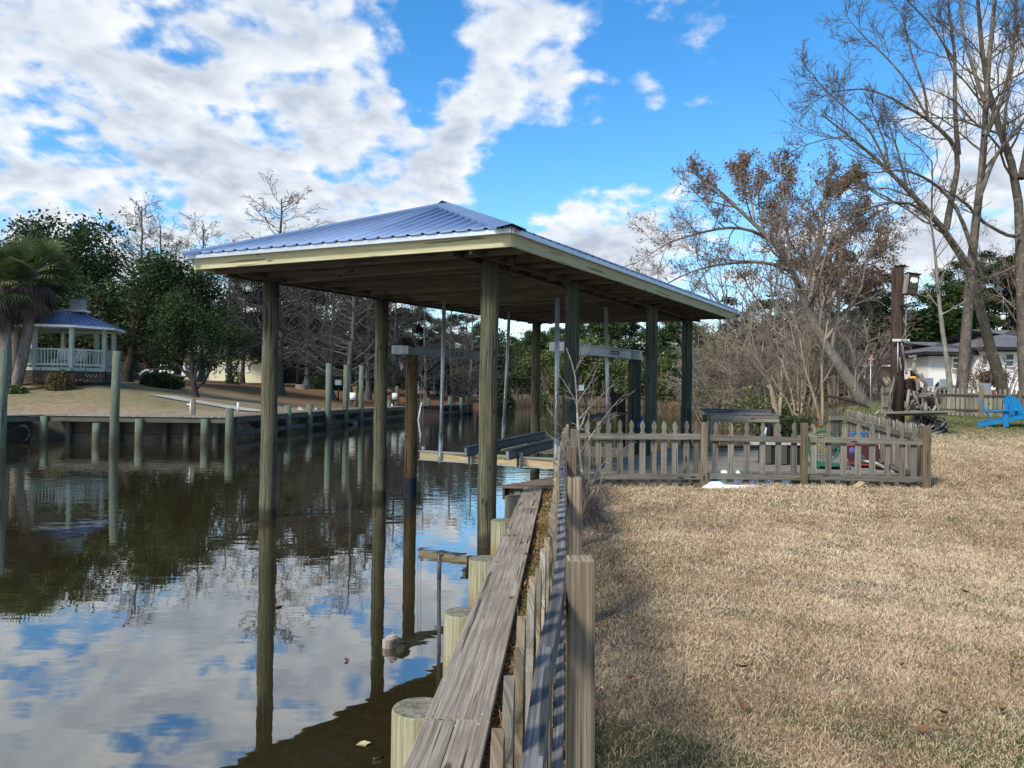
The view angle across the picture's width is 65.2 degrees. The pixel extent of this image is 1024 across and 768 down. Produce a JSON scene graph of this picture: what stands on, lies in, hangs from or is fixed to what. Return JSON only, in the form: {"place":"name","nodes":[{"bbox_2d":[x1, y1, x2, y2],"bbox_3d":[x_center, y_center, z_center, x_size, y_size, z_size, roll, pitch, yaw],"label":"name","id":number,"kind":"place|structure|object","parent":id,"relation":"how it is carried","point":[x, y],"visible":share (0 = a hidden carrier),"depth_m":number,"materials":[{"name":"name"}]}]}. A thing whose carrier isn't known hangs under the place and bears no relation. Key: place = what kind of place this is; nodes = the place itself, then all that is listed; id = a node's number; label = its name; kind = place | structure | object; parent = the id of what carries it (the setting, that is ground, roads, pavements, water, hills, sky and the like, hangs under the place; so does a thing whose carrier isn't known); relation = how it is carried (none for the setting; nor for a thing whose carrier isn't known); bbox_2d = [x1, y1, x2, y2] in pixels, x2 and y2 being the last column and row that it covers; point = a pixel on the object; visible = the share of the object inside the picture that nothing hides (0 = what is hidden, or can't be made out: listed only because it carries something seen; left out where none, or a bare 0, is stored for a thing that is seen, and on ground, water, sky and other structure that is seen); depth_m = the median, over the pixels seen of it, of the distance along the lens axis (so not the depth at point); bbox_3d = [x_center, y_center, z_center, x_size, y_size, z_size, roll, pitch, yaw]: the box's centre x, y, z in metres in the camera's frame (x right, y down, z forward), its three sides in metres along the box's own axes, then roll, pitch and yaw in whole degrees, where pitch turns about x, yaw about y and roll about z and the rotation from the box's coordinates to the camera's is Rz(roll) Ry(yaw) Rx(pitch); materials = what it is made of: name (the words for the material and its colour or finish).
{"place":"outdoors","nodes":[
{"label":"outdoors","id":0,"kind":"place"},
{"bbox_2d":[0,406,718,767],"bbox_3d":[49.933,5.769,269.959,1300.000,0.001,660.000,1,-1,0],"label":"water","id":1,"kind":"structure","parent":0,"point":[146,588],"depth_m":8.31,"materials":[{"name":"liquid"}]},
{"bbox_2d":[0,349,8,461],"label":"mooring pile","id":2,"kind":"object","parent":1,"relation":"in","point":[4,361],"visible":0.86,"depth_m":22.32,"materials":[{"name":"green wood"}]},
{"bbox_2d":[109,351,121,447],"bbox_3d":[-14.082,0.938,28.367,0.376,4.228,0.315,1,-1,0],"label":"mooring pile","id":3,"kind":"object","parent":1,"relation":"in","point":[115,404],"visible":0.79,"depth_m":28.25,"materials":[{"name":"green wood"}]},
{"bbox_2d":[6,408,244,443],"bbox_3d":[-15.813,1.962,30.613,9.980,2.184,4.130,1,-1,0],"label":"dock","id":4,"kind":"object","parent":1,"relation":"in","point":[141,428],"visible":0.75,"depth_m":31.69,"materials":[{"name":"grey wood"}]},
{"bbox_2d":[234,363,404,436],"bbox_3d":[-10.569,1.028,46.953,2.186,4.550,28.797,1,-1,8],"label":"dock","id":5,"kind":"object","parent":1,"relation":"in","point":[309,419],"visible":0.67,"depth_m":43.90,"materials":[{"name":"grey wood"}]},
{"bbox_2d":[387,396,472,415],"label":"dock","id":6,"kind":"object","parent":1,"relation":"in","point":[460,407],"visible":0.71,"depth_m":72.56,"materials":[{"name":"brown wood"}]},
{"bbox_2d":[182,200,738,547],"bbox_3d":[0.150,0.043,15.648,5.751,6.083,11.431,0,-1,30],"label":"boathouse","id":7,"kind":"object","parent":1,"relation":"in","point":[490,271],"visible":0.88,"depth_m":12.88,"materials":[{"name":"brown wood"}]},
{"bbox_2d":[392,298,643,497],"bbox_3d":[-0.048,0.667,15.946,4.010,4.826,4.544,0,-1,30],"label":"boat lift","id":8,"kind":"object","parent":7,"relation":"hanging from","point":[518,449],"visible":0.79,"depth_m":15.92,"materials":[{"name":"metal"}]},
{"bbox_2d":[501,473,580,499],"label":"boathouse walkway","id":9,"kind":"structure","parent":1,"relation":"in","point":[546,484],"depth_m":12.11,"materials":[{"name":"grey wood"}]},
{"bbox_2d":[610,393,627,459],"bbox_3d":[2.760,1.698,20.405,0.658,2.934,0.406,1,-1,0],"label":"cut piling","id":10,"kind":"object","parent":1,"relation":"in","point":[621,407],"visible":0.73,"depth_m":20.39,"materials":[{"name":"brown wood"}]},
{"bbox_2d":[7,373,719,438],"bbox_3d":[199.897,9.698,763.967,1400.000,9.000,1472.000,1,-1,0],"label":"ground","id":11,"kind":"structure","parent":0,"point":[94,398],"depth_m":44.09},
{"bbox_2d":[0,241,57,386],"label":"palm tree","id":12,"kind":"object","parent":11,"relation":"on","point":[8,317],"visible":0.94,"depth_m":41.80,"materials":[{"name":"green plant"}]},
{"bbox_2d":[0,239,68,373],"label":"palm tree","id":13,"kind":"object","parent":11,"relation":"on","point":[15,344],"visible":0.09,"depth_m":44.30,"materials":[{"name":"green plant"}]},
{"bbox_2d":[0,232,87,386],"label":"palm tree","id":14,"kind":"object","parent":11,"relation":"on","point":[39,247],"visible":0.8,"depth_m":42.73,"materials":[{"name":"green plant"}]},
{"bbox_2d":[43,368,76,390],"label":"round bush","id":15,"kind":"object","parent":11,"relation":"on","point":[59,379],"visible":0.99,"depth_m":42.75,"materials":[{"name":"green plant"}]},
{"bbox_2d":[12,298,124,383],"bbox_3d":[-25.578,-2.493,46.028,5.618,4.900,5.618,1,-1,-12],"label":"gazebo","id":16,"kind":"object","parent":11,"relation":"on","point":[73,320],"visible":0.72,"depth_m":44.97,"materials":[{"name":"paint"}]},
{"bbox_2d":[0,207,137,376],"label":"live oak","id":17,"kind":"object","parent":11,"relation":"on","point":[77,241],"visible":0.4,"depth_m":70.43,"materials":[{"name":"green plant"}]},
{"bbox_2d":[37,270,128,378],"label":"live oak","id":18,"kind":"object","parent":11,"relation":"on","point":[53,341],"visible":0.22,"depth_m":59.96,"materials":[{"name":"green plant"}]},
{"bbox_2d":[95,192,180,379],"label":"cypress tree","id":19,"kind":"object","parent":11,"relation":"on","point":[128,249],"visible":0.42,"depth_m":75.75,"materials":[{"name":"brown plant"}]},
{"bbox_2d":[41,244,253,381],"bbox_3d":[-25.145,-4.848,55.495,13.099,9.806,10.832,1,-1,-36],"label":"live oak","id":20,"kind":"object","parent":11,"relation":"on","point":[163,273],"visible":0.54,"depth_m":54.41,"materials":[{"name":"green plant"}]},
{"bbox_2d":[124,212,184,372],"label":"cypress tree","id":21,"kind":"object","parent":11,"relation":"on","point":[160,236],"visible":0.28,"depth_m":79.76,"materials":[{"name":"brown plant"}]},
{"bbox_2d":[139,370,185,388],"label":"evergreen shrub","id":22,"kind":"object","parent":11,"relation":"on","point":[151,379],"visible":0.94,"depth_m":50.47,"materials":[{"name":"green plant"}]},
{"bbox_2d":[116,245,242,379],"bbox_3d":[-25.235,-4.745,57.312,8.317,9.829,8.587,0,-1,24],"label":"live oak","id":23,"kind":"object","parent":11,"relation":"on","point":[207,296],"visible":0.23,"depth_m":57.99,"materials":[{"name":"green plant"}]},
{"bbox_2d":[129,279,238,397],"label":"live oak","id":24,"kind":"object","parent":11,"relation":"on","point":[180,316],"visible":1,"depth_m":46.66,"materials":[{"name":"green plant"}]},
{"bbox_2d":[177,211,244,381],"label":"cypress tree","id":25,"kind":"object","parent":11,"relation":"on","point":[202,376],"visible":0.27,"depth_m":83.81,"materials":[{"name":"brown plant"}]},
{"bbox_2d":[197,239,262,381],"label":"cypress tree","id":26,"kind":"object","parent":11,"relation":"on","point":[235,299],"visible":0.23,"depth_m":90.34,"materials":[{"name":"brown plant"}]},
{"bbox_2d":[213,317,254,382],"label":"live oak","id":27,"kind":"object","parent":11,"relation":"on","point":[235,353],"visible":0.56,"depth_m":77.82,"materials":[{"name":"green plant"}]},
{"bbox_2d":[209,275,287,382],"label":"pine tree","id":28,"kind":"object","parent":11,"relation":"on","point":[251,360],"visible":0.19,"depth_m":97.77,"materials":[{"name":"green plant"}]},
{"bbox_2d":[183,345,321,383],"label":"cream house","id":29,"kind":"structure","parent":11,"relation":"on","point":[253,373],"depth_m":112.02,"materials":[{"name":"paint"}]},
{"bbox_2d":[225,169,344,394],"bbox_3d":[-17.671,-7.579,61.537,9.629,17.086,9.958,1,-1,-15],"label":"cypress tree","id":30,"kind":"object","parent":11,"relation":"on","point":[281,360],"visible":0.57,"depth_m":61.69,"materials":[{"name":"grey plant"}]},
{"bbox_2d":[247,286,354,384],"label":"pine tree","id":31,"kind":"object","parent":11,"relation":"on","point":[298,379],"visible":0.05,"depth_m":98.71,"materials":[{"name":"green plant"}]},
{"bbox_2d":[281,287,344,388],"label":"cypress tree","id":32,"kind":"object","parent":11,"relation":"on","point":[306,381],"visible":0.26,"depth_m":87.53,"materials":[{"name":"brown plant"}]},
{"bbox_2d":[284,288,366,389],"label":"pine tree","id":33,"kind":"object","parent":11,"relation":"on","point":[338,365],"visible":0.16,"depth_m":91.32,"materials":[{"name":"green plant"}]},
{"bbox_2d":[283,288,374,400],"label":"cypress tree","id":34,"kind":"object","parent":11,"relation":"on","point":[333,358],"visible":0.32,"depth_m":65.83,"materials":[{"name":"grey plant"}]},
{"bbox_2d":[287,222,402,406],"bbox_3d":[-12.578,-5.328,60.258,7.905,14.317,7.644,0,-1,38],"label":"cypress tree","id":35,"kind":"object","parent":11,"relation":"on","point":[349,354],"visible":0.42,"depth_m":59.90,"materials":[{"name":"grey plant"}]},
{"bbox_2d":[305,295,400,391],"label":"pine tree","id":36,"kind":"object","parent":11,"relation":"on","point":[364,328],"visible":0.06,"depth_m":95.76,"materials":[{"name":"green plant"}]},
{"bbox_2d":[325,296,412,400],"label":"cypress tree","id":37,"kind":"object","parent":11,"relation":"on","point":[367,394],"visible":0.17,"depth_m":73.69,"materials":[{"name":"brown plant"}]},
{"bbox_2d":[354,302,427,404],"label":"cypress tree","id":38,"kind":"object","parent":11,"relation":"on","point":[394,381],"visible":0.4,"depth_m":69.82,"materials":[{"name":"brown plant"}]},
{"bbox_2d":[390,306,445,380],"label":"pine tree","id":39,"kind":"object","parent":11,"relation":"on","point":[419,329],"visible":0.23,"depth_m":111.90,"materials":[{"name":"green plant"}]},
{"bbox_2d":[391,305,461,403],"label":"cypress tree","id":40,"kind":"object","parent":11,"relation":"on","point":[425,382],"visible":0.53,"depth_m":83.95,"materials":[{"name":"brown plant"}]},
{"bbox_2d":[424,310,479,403],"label":"cypress tree","id":41,"kind":"object","parent":11,"relation":"on","point":[450,359],"visible":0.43,"depth_m":81.83,"materials":[{"name":"brown plant"}]},
{"bbox_2d":[431,312,479,398],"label":"pine tree","id":42,"kind":"object","parent":11,"relation":"on","point":[456,318],"visible":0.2,"depth_m":111.71,"materials":[{"name":"green plant"}]},
{"bbox_2d":[429,314,511,413],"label":"cypress tree","id":43,"kind":"object","parent":11,"relation":"on","point":[468,381],"visible":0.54,"depth_m":77.67,"materials":[{"name":"brown plant"}]},
{"bbox_2d":[446,322,530,394],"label":"evergreen tree","id":44,"kind":"object","parent":11,"relation":"on","point":[501,366],"visible":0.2,"depth_m":98.46,"materials":[{"name":"green plant"}]},
{"bbox_2d":[502,350,549,393],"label":"bank tree","id":45,"kind":"object","parent":11,"relation":"on","point":[527,363],"visible":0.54,"depth_m":138.96,"materials":[{"name":"green plant"}]},
{"bbox_2d":[541,347,585,395],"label":"bank tree","id":46,"kind":"object","parent":11,"relation":"on","point":[550,356],"visible":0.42,"depth_m":139.59,"materials":[{"name":"green plant"}]},
{"bbox_2d":[561,334,623,398],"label":"bank tree","id":47,"kind":"object","parent":11,"relation":"on","point":[592,363],"visible":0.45,"depth_m":137.26,"materials":[{"name":"green plant"}]},
{"bbox_2d":[510,393,679,407],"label":"reeds","id":48,"kind":"object","parent":11,"relation":"on","point":[523,399],"visible":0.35,"depth_m":129.93,"materials":[{"name":"plant"}]},
{"bbox_2d":[579,322,638,397],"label":"pine tree","id":49,"kind":"object","parent":11,"relation":"on","point":[599,327],"visible":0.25,"depth_m":146.17,"materials":[{"name":"green plant"}]},
{"bbox_2d":[609,354,644,401],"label":"bank tree","id":50,"kind":"object","parent":11,"relation":"on","point":[624,364],"visible":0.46,"depth_m":134.43,"materials":[{"name":"green plant"}]},
{"bbox_2d":[634,322,679,397],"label":"pine tree","id":51,"kind":"object","parent":11,"relation":"on","point":[670,327],"visible":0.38,"depth_m":143.24,"materials":[{"name":"green plant"}]},
{"bbox_2d":[641,353,676,401],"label":"bank tree","id":52,"kind":"object","parent":11,"relation":"on","point":[661,364],"visible":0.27,"depth_m":132.67,"materials":[{"name":"green plant"}]},
{"bbox_2d":[659,349,699,400],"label":"pine tree","id":53,"kind":"object","parent":11,"relation":"on","point":[672,355],"visible":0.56,"depth_m":131.42,"materials":[{"name":"green plant"}]},
{"bbox_2d":[0,0,1023,367],"label":"sky","id":54,"kind":"structure","parent":0,"point":[555,120],"materials":[{"name":"blue"}]},
{"bbox_2d":[482,391,1023,767],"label":"lawn","id":55,"kind":"structure","parent":0,"point":[875,403],"depth_m":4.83,"materials":[{"name":"plant"}]},
{"bbox_2d":[391,487,542,767],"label":"bulkhead","id":56,"kind":"object","parent":55,"relation":"on","point":[448,725],"visible":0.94,"depth_m":4.24,"materials":[{"name":"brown wood"}]},
{"bbox_2d":[482,490,600,767],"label":"pine straw","id":57,"kind":"object","parent":55,"relation":"on","point":[512,647],"visible":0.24,"depth_m":5.21,"materials":[{"name":"plant"}]},
{"bbox_2d":[490,424,594,767],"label":"picket fence","id":58,"kind":"object","parent":55,"relation":"on","point":[521,737],"visible":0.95,"depth_m":2.56,"materials":[{"name":"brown wood"}]},
{"bbox_2d":[541,341,633,514],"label":"bare sapling","id":59,"kind":"object","parent":55,"relation":"on","point":[580,449],"visible":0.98,"depth_m":8.59,"materials":[{"name":"grey plant"}]},
{"bbox_2d":[566,484,619,531],"bbox_3d":[0.802,1.369,8.600,0.609,0.681,1.781,1,-1,0],"label":"dead brush","id":60,"kind":"object","parent":55,"relation":"on","point":[593,512],"visible":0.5,"depth_m":8.56,"materials":[{"name":"plant"}]},
{"bbox_2d":[515,340,807,396],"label":"distant wood","id":61,"kind":"object","parent":55,"relation":"on","point":[616,391],"visible":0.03,"depth_m":187.12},
{"bbox_2d":[544,393,893,460],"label":"marsh grass","id":62,"kind":"structure","parent":55,"relation":"on","point":[723,431],"depth_m":30.69,"materials":[{"name":"plant"}]},
{"bbox_2d":[641,299,825,428],"bbox_3d":[14.412,-1.003,51.689,10.402,9.017,7.138,1,-1,-11],"label":"bare thicket","id":63,"kind":"object","parent":55,"relation":"on","point":[716,381],"visible":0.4,"depth_m":51.17,"materials":[{"name":"plant"}]},
{"bbox_2d":[694,295,774,398],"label":"tree","id":64,"kind":"object","parent":55,"relation":"on","point":[729,299],"visible":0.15,"depth_m":93.77,"materials":[{"name":"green plant"}]},
{"bbox_2d":[668,240,802,386],"bbox_3d":[17.114,-3.946,61.279,10.104,15.018,7.348,1,-1,8],"label":"bare tree","id":65,"kind":"object","parent":55,"relation":"on","point":[709,292],"visible":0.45,"depth_m":60.06,"materials":[{"name":"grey plant"}]},
{"bbox_2d":[590,445,905,485],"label":"wooden deck","id":66,"kind":"structure","parent":55,"relation":"on","point":[738,459],"depth_m":13.90,"materials":[{"name":"grey wood"}]},
{"bbox_2d":[700,408,781,450],"bbox_3d":[5.181,1.034,18.190,1.626,0.930,0.790,1,-1,0],"label":"potting bench","id":67,"kind":"object","parent":66,"relation":"on","point":[716,415],"visible":0.57,"depth_m":17.84,"materials":[{"name":"grey wood"}]},
{"bbox_2d":[750,442,799,464],"bbox_3d":[4.793,1.255,14.587,0.973,0.392,0.500,1,-1,0],"label":"storage bench","id":68,"kind":"object","parent":66,"relation":"on","point":[785,453],"visible":0.34,"depth_m":14.35,"materials":[{"name":"plastic"}]},
{"bbox_2d":[578,420,931,488],"bbox_3d":[3.649,1.218,12.101,5.351,1.327,0.320,1,-1,-3],"label":"picket fence","id":69,"kind":"object","parent":55,"relation":"on","point":[803,440],"visible":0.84,"depth_m":12.15,"materials":[{"name":"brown wood"}]},
{"bbox_2d":[719,375,808,435],"bbox_3d":[11.200,1.249,35.762,3.940,3.248,2.419,0,-1,34],"label":"green shrub","id":70,"kind":"object","parent":55,"relation":"on","point":[764,404],"visible":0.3,"depth_m":35.60,"materials":[{"name":"plant"}]},
{"bbox_2d":[740,338,793,413],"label":"red barked tree","id":71,"kind":"object","parent":55,"relation":"on","point":[775,405],"visible":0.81,"depth_m":26.96,"materials":[{"name":"beige plant"}]},
{"bbox_2d":[701,184,850,405],"bbox_3d":[18.731,-6.063,58.423,11.560,18.032,10.492,0,-1,33],"label":"tree","id":72,"kind":"object","parent":55,"relation":"on","point":[759,303],"visible":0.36,"depth_m":59.01,"materials":[{"name":"brown plant"}]},
{"bbox_2d":[624,140,930,405],"bbox_3d":[13.273,-5.348,36.944,17.477,13.464,8.025,1,-1,-22],"label":"leaning tree","id":73,"kind":"object","parent":55,"relation":"on","point":[857,281],"visible":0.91,"depth_m":37.33,"materials":[{"name":"brown plant"}]},
{"bbox_2d":[738,233,826,410],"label":"bare tree","id":74,"kind":"object","parent":55,"relation":"on","point":[795,302],"visible":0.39,"depth_m":54.41,"materials":[{"name":"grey plant"}]},
{"bbox_2d":[679,284,889,422],"bbox_3d":[14.821,-1.301,44.429,11.006,8.512,6.943,1,-1,0],"label":"bare thicket","id":75,"kind":"object","parent":55,"relation":"on","point":[815,372],"visible":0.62,"depth_m":43.84,"materials":[{"name":"plant"}]},
{"bbox_2d":[752,406,818,445],"bbox_3d":[7.350,1.278,21.524,1.799,1.424,2.055,1,-1,0],"label":"dark shrub","id":76,"kind":"object","parent":55,"relation":"on","point":[785,423],"visible":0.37,"depth_m":21.25,"materials":[{"name":"green plant"}]},
{"bbox_2d":[767,303,826,417],"bbox_3d":[8.636,-0.725,24.624,1.667,3.596,1.691,1,-1,0],"label":"crape myrtle","id":77,"kind":"object","parent":55,"relation":"on","point":[796,359],"visible":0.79,"depth_m":24.53,"materials":[{"name":"beige plant"}]},
{"bbox_2d":[773,301,847,425],"bbox_3d":[8.186,-0.574,22.195,2.463,3.455,1.258,1,-1,-25],"label":"crape myrtle","id":78,"kind":"object","parent":55,"relation":"on","point":[818,415],"visible":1,"depth_m":22.02,"materials":[{"name":"beige plant"}]},
{"bbox_2d":[755,250,880,377],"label":"tree","id":79,"kind":"object","parent":55,"relation":"on","point":[780,261],"visible":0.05,"depth_m":83.16,"materials":[{"name":"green plant"}]},
{"bbox_2d":[765,163,900,400],"bbox_3d":[24.672,-7.971,62.330,10.724,18.819,9.733,1,-1,-25],"label":"tree","id":80,"kind":"object","parent":55,"relation":"on","point":[831,379],"visible":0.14,"depth_m":62.35,"materials":[{"name":"brown plant"}]},
{"bbox_2d":[780,297,931,402],"bbox_3d":[21.646,-2.102,50.276,7.973,6.918,5.090,0,-1,43],"label":"bare thicket","id":81,"kind":"object","parent":55,"relation":"on","point":[883,360],"visible":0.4,"depth_m":49.62,"materials":[{"name":"plant"}]},
{"bbox_2d":[831,287,890,355],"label":"pine tree","id":82,"kind":"object","parent":55,"relation":"on","point":[886,300],"visible":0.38,"depth_m":72.93,"materials":[{"name":"green plant"}]},
{"bbox_2d":[837,315,890,391],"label":"bare sapling","id":83,"kind":"object","parent":55,"relation":"on","point":[855,361],"visible":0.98,"depth_m":36.01,"materials":[{"name":"brown plant"}]},
{"bbox_2d":[852,368,905,399],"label":"bare thicket","id":84,"kind":"object","parent":55,"relation":"on","point":[862,381],"visible":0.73,"depth_m":41.84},
{"bbox_2d":[844,409,924,483],"bbox_3d":[6.660,1.082,14.566,0.084,1.162,4.713,1,-1,9],"label":"picket fence","id":85,"kind":"object","parent":55,"relation":"on","point":[853,419],"visible":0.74,"depth_m":13.98,"materials":[{"name":"grey wood"}]},
{"bbox_2d":[762,0,1008,409],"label":"bare tree","id":86,"kind":"object","parent":55,"relation":"on","point":[997,370],"visible":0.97,"depth_m":32.46,"materials":[{"name":"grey plant"}]},
{"bbox_2d":[761,0,1023,413],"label":"bare tree","id":87,"kind":"object","parent":55,"relation":"on","point":[964,355],"visible":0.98,"depth_m":31.00,"materials":[{"name":"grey plant"}]},
{"bbox_2d":[890,264,909,428],"bbox_3d":[9.892,-0.772,20.477,0.476,4.592,0.410,1,-1,0],"label":"wooden pole","id":88,"kind":"object","parent":55,"relation":"on","point":[897,315],"visible":0.78,"depth_m":20.39,"materials":[{"name":"brown wood"}]},
{"bbox_2d":[902,272,921,295],"bbox_3d":[10.126,-2.534,20.271,0.388,0.574,0.240,1,-1,0],"label":"bat box","id":89,"kind":"object","parent":88,"relation":"attached to","point":[910,283],"visible":1,"depth_m":20.18,"materials":[{"name":"grey wood"}]},
{"bbox_2d":[840,302,961,354],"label":"evergreen tree","id":90,"kind":"object","parent":55,"relation":"on","point":[930,332],"visible":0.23,"depth_m":73.80,"materials":[{"name":"green plant"}]},
{"bbox_2d":[874,318,947,433],"bbox_3d":[10.171,-0.081,20.385,2.114,3.173,0.916,1,-1,0],"label":"driftwood sculpture","id":91,"kind":"object","parent":55,"relation":"on","point":[916,396],"visible":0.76,"depth_m":20.11,"materials":[{"name":"grey wood"}]},
{"bbox_2d":[860,330,1017,393],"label":"white house","id":92,"kind":"structure","parent":55,"relation":"on","point":[930,361],"depth_m":60.03,"materials":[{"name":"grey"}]},
{"bbox_2d":[858,0,1023,404],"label":"bare tree","id":93,"kind":"object","parent":55,"relation":"on","point":[1015,176],"visible":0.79,"depth_m":32.21,"materials":[{"name":"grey plant"}]},
{"bbox_2d":[915,199,978,408],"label":"young tree","id":94,"kind":"object","parent":55,"relation":"on","point":[949,382],"visible":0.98,"depth_m":29.96,"materials":[{"name":"brown plant"}]},
{"bbox_2d":[881,385,1023,416],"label":"picket fence","id":95,"kind":"object","parent":55,"relation":"on","point":[982,396],"visible":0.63,"depth_m":28.69,"materials":[{"name":"brown wood"}]},
{"bbox_2d":[915,259,1007,329],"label":"pine tree","id":96,"kind":"object","parent":55,"relation":"on","point":[950,285],"visible":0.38,"depth_m":82.94,"materials":[{"name":"green plant"}]},
{"bbox_2d":[951,337,1017,397],"bbox_3d":[26.534,-0.841,43.993,4.672,3.721,3.481,1,-1,12],"label":"bare shrub","id":97,"kind":"object","parent":55,"relation":"on","point":[980,362],"visible":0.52,"depth_m":44.03,"materials":[{"name":"plant"}]},
{"bbox_2d":[959,255,1015,330],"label":"pine tree","id":98,"kind":"object","parent":55,"relation":"on","point":[994,311],"visible":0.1,"depth_m":88.85,"materials":[{"name":"green plant"}]},
{"bbox_2d":[960,248,1016,330],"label":"pine tree","id":99,"kind":"object","parent":55,"relation":"on","point":[1007,298],"visible":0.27,"depth_m":84.16,"materials":[{"name":"green plant"}]},
{"bbox_2d":[967,224,1016,330],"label":"tree","id":100,"kind":"object","parent":55,"relation":"on","point":[1001,295],"visible":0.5,"depth_m":73.66,"materials":[{"name":"green plant"}]},
{"bbox_2d":[977,395,1023,426],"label":"adirondack seat","id":101,"kind":"object","parent":55,"relation":"on","point":[1013,408],"visible":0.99,"depth_m":21.75,"materials":[{"name":"blue paint"}]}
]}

